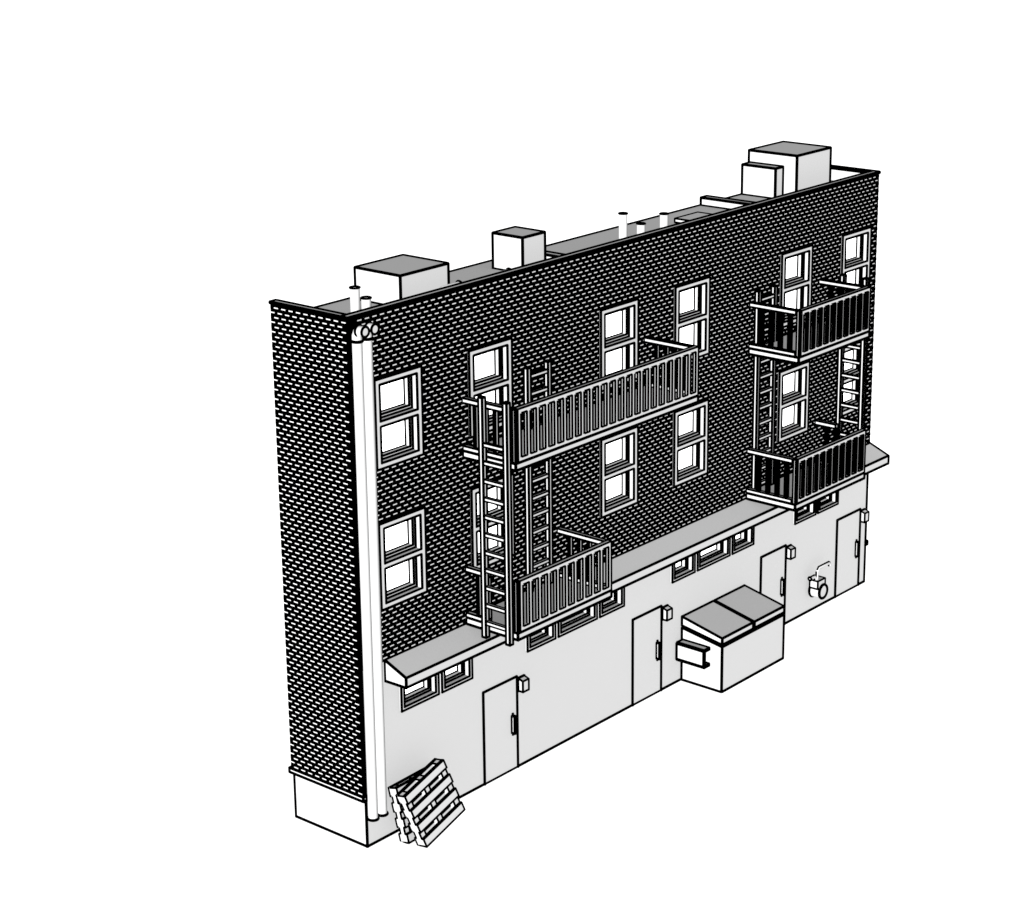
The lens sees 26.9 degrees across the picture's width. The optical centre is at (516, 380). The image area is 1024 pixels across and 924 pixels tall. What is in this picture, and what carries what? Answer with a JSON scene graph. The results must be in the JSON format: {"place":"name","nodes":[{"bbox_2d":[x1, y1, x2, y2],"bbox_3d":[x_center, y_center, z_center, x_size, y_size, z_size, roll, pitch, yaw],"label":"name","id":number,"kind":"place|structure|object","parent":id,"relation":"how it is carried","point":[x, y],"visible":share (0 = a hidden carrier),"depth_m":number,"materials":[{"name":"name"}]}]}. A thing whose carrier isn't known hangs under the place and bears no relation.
{"place":"outdoors","nodes":[
{"label":"outdoors","id":0,"kind":"place"},
{"bbox_2d":[0,0,1023,923],"bbox_3d":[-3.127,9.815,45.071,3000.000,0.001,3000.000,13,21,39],"label":"ground","id":1,"kind":"structure","parent":0,"point":[190,190],"depth_m":72.54,"materials":[{"name":"white"}]},
{"bbox_2d":[387,767,423,843],"bbox_3d":[-2.072,9.018,45.664,0.577,1.288,1.350,12,20,37],"label":"pallet","id":2,"kind":"object","parent":1,"relation":"on","point":[406,835],"visible":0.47,"depth_m":45.20,"materials":[{"name":"grey paint"}]},
{"bbox_2d":[395,758,465,847],"bbox_3d":[-1.803,8.909,45.263,0.605,1.662,1.653,13,21,39],"label":"pallet","id":3,"kind":"object","parent":1,"relation":"on","point":[433,809],"visible":1,"depth_m":45.13,"materials":[{"name":"grey paint"}]},
{"bbox_2d":[268,164,889,847],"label":"apartment building","id":4,"kind":"structure","parent":1,"relation":"on","point":[674,514],"depth_m":47.78,"materials":[{"name":"brick"}]},
{"bbox_2d":[348,285,360,311],"bbox_3d":[-3.189,-1.466,42.475,0.240,0.842,0.240,13,21,39],"label":"vent pipe","id":5,"kind":"object","parent":4,"relation":"on","point":[354,297],"visible":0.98,"depth_m":42.35,"materials":[{"name":"grey paint"}]},
{"bbox_2d":[350,324,379,821],"bbox_3d":[-3.011,4.040,43.341,0.390,10.724,0.278,13,21,39],"label":"drainpipe","id":6,"kind":"object","parent":4,"relation":"attached to","point":[360,332],"visible":1,"depth_m":43.21,"materials":[{"name":"grey paint"}]},
{"bbox_2d":[360,296,371,308],"bbox_3d":[-2.986,-1.403,42.738,0.240,0.572,0.240,13,21,39],"label":"vent pipe","id":7,"kind":"object","parent":4,"relation":"on","point":[365,301],"visible":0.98,"depth_m":42.62,"materials":[{"name":"grey paint"}]},
{"bbox_2d":[362,321,388,816],"bbox_3d":[-2.832,3.980,43.542,0.390,10.724,0.278,13,21,39],"label":"drainpipe","id":8,"kind":"object","parent":4,"relation":"attached to","point":[374,560],"visible":0.95,"depth_m":43.43,"materials":[{"name":"grey paint"}]},
{"bbox_2d":[373,365,424,471],"bbox_3d":[-2.484,0.729,43.559,0.352,1.950,1.430,13,21,39],"label":"window","id":9,"kind":"structure","parent":4,"relation":"in","point":[398,396],"depth_m":43.73,"materials":[{"name":"white glass"}]},
{"bbox_2d":[353,254,449,304],"bbox_3d":[-2.392,-2.087,44.900,1.365,0.762,1.532,13,21,39],"label":"rooftop unit","id":10,"kind":"object","parent":4,"relation":"on","point":[389,279],"visible":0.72,"depth_m":44.51,"materials":[{"name":"grey paint"}]},
{"bbox_2d":[378,506,427,611],"bbox_3d":[-2.446,3.653,44.390,0.352,1.930,1.430,13,21,39],"label":"window","id":11,"kind":"structure","parent":4,"relation":"in","point":[403,561],"depth_m":44.56,"materials":[{"name":"grey paint"}]},
{"bbox_2d":[399,674,439,712],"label":"window","id":12,"kind":"structure","parent":4,"relation":"in","point":[418,694],"depth_m":45.66,"materials":[{"name":"white glass"}]},
{"bbox_2d":[440,280,461,287],"bbox_3d":[-1.405,-1.882,44.446,0.235,0.321,0.741,13,21,39],"label":"roof pipe","id":13,"kind":"object","parent":4,"relation":"on","point":[457,281],"visible":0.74,"depth_m":44.50,"materials":[{"name":"grey paint"}]},
{"bbox_2d":[440,659,473,693],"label":"window","id":14,"kind":"structure","parent":4,"relation":"in","point":[454,677],"depth_m":46.52,"materials":[{"name":"white glass"}]},
{"bbox_2d":[467,337,513,438],"bbox_3d":[-0.646,0.118,45.622,0.352,1.951,1.431,13,21,39],"label":"window","id":15,"kind":"structure","parent":4,"relation":"in","point":[490,366],"depth_m":45.74,"materials":[{"name":"white glass"}]},
{"bbox_2d":[470,473,515,567],"bbox_3d":[-0.608,3.042,46.454,0.352,1.931,1.431,13,21,39],"label":"window","id":16,"kind":"structure","parent":4,"relation":"in","point":[494,492],"depth_m":46.57,"materials":[{"name":"grey paint"}]},
{"bbox_2d":[482,675,518,785],"bbox_3d":[-0.322,7.819,47.866,0.185,2.301,1.213,13,21,39],"label":"door","id":17,"kind":"structure","parent":4,"relation":"in","point":[500,702],"depth_m":47.86,"materials":[{"name":"grey paint"}]},
{"bbox_2d":[491,226,546,270],"bbox_3d":[0.062,-2.888,47.387,0.927,0.884,0.834,13,21,39],"label":"rooftop unit","id":18,"kind":"object","parent":4,"relation":"on","point":[513,246],"visible":0.76,"depth_m":47.15,"materials":[{"name":"grey paint"}]},
{"bbox_2d":[518,674,529,692],"bbox_3d":[0.160,6.805,48.124,0.199,0.372,0.272,13,21,39],"label":"wall lamp","id":19,"kind":"object","parent":4,"relation":"attached to","point":[523,683],"visible":1,"depth_m":48.07,"materials":[{"name":"grey paint"}]},
{"bbox_2d":[464,526,612,641],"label":"balcony","id":20,"kind":"structure","parent":4,"relation":"attached to","point":[575,588],"depth_m":46.35,"materials":[{"name":"grey paint"}]},
{"bbox_2d":[477,395,513,646],"bbox_3d":[-0.426,2.962,44.917,0.826,5.402,0.162,13,21,39],"label":"ladder","id":21,"kind":"object","parent":20,"relation":"attached to","point":[486,535],"visible":1,"depth_m":44.87,"materials":[{"name":"white metal"}]},
{"bbox_2d":[523,359,553,591],"bbox_3d":[0.495,2.124,47.202,0.157,5.223,0.853,13,21,39],"label":"ladder","id":22,"kind":"object","parent":20,"relation":"on","point":[530,497],"visible":0.64,"depth_m":47.27,"materials":[{"name":"white metal"}]},
{"bbox_2d":[526,624,556,652],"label":"window","id":23,"kind":"structure","parent":4,"relation":"in","point":[548,635],"depth_m":48.56,"materials":[{"name":"grey paint"}]},
{"bbox_2d":[557,605,597,637],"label":"window","id":24,"kind":"structure","parent":4,"relation":"in","point":[590,615],"depth_m":49.50,"materials":[{"name":"grey paint"}]},
{"bbox_2d":[461,336,698,472],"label":"balcony","id":25,"kind":"structure","parent":4,"relation":"attached to","point":[630,405],"depth_m":46.24,"materials":[{"name":"grey paint"}]},
{"bbox_2d":[598,588,624,617],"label":"window","id":26,"kind":"structure","parent":4,"relation":"in","point":[617,602],"depth_m":50.47,"materials":[{"name":"grey paint"}]},
{"bbox_2d":[600,298,638,391],"bbox_3d":[2.245,-0.841,48.867,0.353,1.952,1.432,13,21,39],"label":"window","id":27,"kind":"structure","parent":4,"relation":"in","point":[619,323],"depth_m":49.04,"materials":[{"name":"white glass"}]},
{"bbox_2d":[600,426,638,518],"bbox_3d":[2.282,2.083,49.698,0.353,1.932,1.432,13,21,39],"label":"window","id":28,"kind":"structure","parent":4,"relation":"in","point":[619,453],"depth_m":49.88,"materials":[{"name":"grey paint"}]},
{"bbox_2d":[618,212,627,238],"bbox_3d":[2.457,-3.458,49.227,0.240,0.842,0.240,13,21,39],"label":"vent pipe","id":29,"kind":"object","parent":4,"relation":"on","point":[622,224],"visible":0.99,"depth_m":49.11,"materials":[{"name":"grey paint"}]},
{"bbox_2d":[636,222,645,233],"bbox_3d":[2.901,-3.437,49.771,0.240,0.492,0.240,13,21,39],"label":"vent pipe","id":30,"kind":"object","parent":4,"relation":"on","point":[640,227],"visible":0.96,"depth_m":49.66,"materials":[{"name":"grey paint"}]},
{"bbox_2d":[631,605,662,706],"bbox_3d":[3.185,6.654,51.803,0.185,2.304,1.216,13,21,39],"label":"door","id":31,"kind":"structure","parent":4,"relation":"in","point":[646,628],"depth_m":51.80,"materials":[{"name":"grey paint"}]},
{"bbox_2d":[659,212,668,227],"bbox_3d":[3.478,-3.672,50.408,0.240,0.582,0.240,13,21,39],"label":"vent pipe","id":32,"kind":"object","parent":4,"relation":"on","point":[663,219],"visible":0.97,"depth_m":50.30,"materials":[{"name":"grey paint"}]},
{"bbox_2d":[663,604,672,621],"bbox_3d":[3.667,5.640,52.061,0.199,0.372,0.272,13,21,39],"label":"wall lamp","id":33,"kind":"object","parent":4,"relation":"attached to","point":[667,612],"visible":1,"depth_m":52.01,"materials":[{"name":"grey paint"}]},
{"bbox_2d":[671,555,695,583],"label":"window","id":34,"kind":"structure","parent":4,"relation":"in","point":[685,568],"depth_m":52.56,"materials":[{"name":"grey paint"}]},
{"bbox_2d":[673,399,709,487],"bbox_3d":[4.108,1.477,51.747,0.353,1.932,1.432,13,21,39],"label":"window","id":35,"kind":"structure","parent":4,"relation":"in","point":[690,424],"depth_m":51.93,"materials":[{"name":"white glass"}]},
{"bbox_2d":[674,276,710,357],"bbox_3d":[4.070,-1.447,50.916,0.353,1.952,1.432,13,21,39],"label":"window","id":36,"kind":"structure","parent":4,"relation":"in","point":[692,300],"depth_m":51.11,"materials":[{"name":"white glass"}]},
{"bbox_2d":[674,211,711,222],"bbox_3d":[4.481,-3.920,52.019,0.907,0.149,0.992,13,21,39],"label":"roof hatch","id":37,"kind":"object","parent":4,"relation":"on","point":[686,217],"visible":0.43,"depth_m":52.13,"materials":[{"name":"grey paint"}]},
{"bbox_2d":[696,538,730,571],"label":"window","id":38,"kind":"structure","parent":4,"relation":"in","point":[704,559],"depth_m":53.50,"materials":[{"name":"grey paint"}]},
{"bbox_2d":[731,527,754,554],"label":"window","id":39,"kind":"structure","parent":4,"relation":"in","point":[746,539],"depth_m":54.41,"materials":[{"name":"grey paint"}]},
{"bbox_2d":[740,161,783,197],"bbox_3d":[6.333,-5.146,55.081,1.092,0.870,0.420,13,21,39],"label":"electrical cabinet","id":40,"kind":"object","parent":4,"relation":"on","point":[762,180],"visible":0.81,"depth_m":54.91,"materials":[{"name":"grey paint"}]},
{"bbox_2d":[759,544,786,618],"bbox_3d":[6.699,5.488,55.748,0.185,2.308,1.219,13,21,39],"label":"door","id":41,"kind":"structure","parent":4,"relation":"in","point":[773,564],"depth_m":55.70,"materials":[{"name":"grey paint"}]},
{"bbox_2d":[747,140,831,193],"bbox_3d":[7.099,-5.477,55.625,1.543,1.191,1.651,13,21,39],"label":"rooftop unit","id":42,"kind":"object","parent":4,"relation":"on","point":[806,165],"visible":0.7,"depth_m":55.10,"materials":[{"name":"grey paint"}]},
{"bbox_2d":[787,544,795,559],"bbox_3d":[7.174,4.475,55.999,0.199,0.372,0.272,13,21,39],"label":"wall lamp","id":43,"kind":"object","parent":4,"relation":"attached to","point":[791,551],"visible":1,"depth_m":55.94,"materials":[{"name":"grey paint"}]},
{"bbox_2d":[777,361,810,443],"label":"window","id":44,"kind":"structure","parent":4,"relation":"in","point":[794,381],"depth_m":55.20,"materials":[{"name":"white glass"}]},
{"bbox_2d":[780,244,813,327],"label":"window","id":45,"kind":"structure","parent":4,"relation":"in","point":[796,273],"depth_m":54.34,"materials":[{"name":"grey paint"}]},
{"bbox_2d":[793,502,816,524],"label":"window","id":46,"kind":"structure","parent":4,"relation":"in","point":[810,511],"depth_m":56.47,"materials":[{"name":"grey paint"}]},
{"bbox_2d":[745,419,866,511],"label":"balcony","id":47,"kind":"structure","parent":4,"relation":"attached to","point":[834,466],"depth_m":53.73,"materials":[{"name":"grey paint"}]},
{"bbox_2d":[751,284,778,487],"bbox_3d":[6.213,0.210,53.618,0.160,5.257,0.867,13,21,39],"label":"ladder","id":48,"kind":"object","parent":47,"relation":"on","point":[770,404],"visible":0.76,"depth_m":53.58,"materials":[{"name":"white metal"}]},
{"bbox_2d":[835,273,869,481],"bbox_3d":[8.630,-0.071,55.140,0.831,5.428,0.168,13,21,39],"label":"ladder","id":49,"kind":"object","parent":47,"relation":"attached to","point":[860,392],"visible":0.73,"depth_m":55.13,"materials":[{"name":"white metal"}]},
{"bbox_2d":[748,278,871,364],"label":"balcony","id":50,"kind":"structure","parent":4,"relation":"attached to","point":[841,321],"depth_m":52.71,"materials":[{"name":"grey paint"}]},
{"bbox_2d":[807,561,830,599],"bbox_3d":[8.093,5.341,57.068,0.372,0.926,1.020,13,21,39],"label":"gas meter","id":51,"kind":"object","parent":4,"relation":"attached to","point":[818,587],"visible":1,"depth_m":56.93,"materials":[{"name":"grey paint"}]},
{"bbox_2d":[817,492,838,513],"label":"window","id":52,"kind":"structure","parent":4,"relation":"in","point":[831,501],"depth_m":57.27,"materials":[{"name":"grey paint"}]},
{"bbox_2d":[834,508,861,597],"bbox_3d":[9.060,4.703,58.398,0.185,2.310,1.251,13,21,39],"label":"door","id":53,"kind":"structure","parent":4,"relation":"in","point":[848,527],"depth_m":58.40,"materials":[{"name":"grey paint"}]},
{"bbox_2d":[843,342,867,416],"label":"window","id":54,"kind":"structure","parent":4,"relation":"in","point":[849,353],"depth_m":57.31,"materials":[{"name":"white glass"}]},
{"bbox_2d":[841,226,871,283],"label":"window","id":55,"kind":"structure","parent":4,"relation":"in","point":[856,246],"depth_m":56.40,"materials":[{"name":"grey paint"}]},
{"bbox_2d":[861,508,869,522],"bbox_3d":[9.532,3.692,58.645,0.199,0.372,0.272,13,21,39],"label":"wall lamp","id":56,"kind":"object","parent":4,"relation":"attached to","point":[865,515],"visible":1,"depth_m":58.59,"materials":[{"name":"grey paint"}]},
{"bbox_2d":[675,584,784,692],"bbox_3d":[5.423,6.414,53.510,1.276,1.753,3.237,13,21,39],"label":"dumpster","id":57,"kind":"object","parent":1,"relation":"on","point":[730,640],"visible":1,"depth_m":52.88,"materials":[{"name":"grey paint"}]}
]}

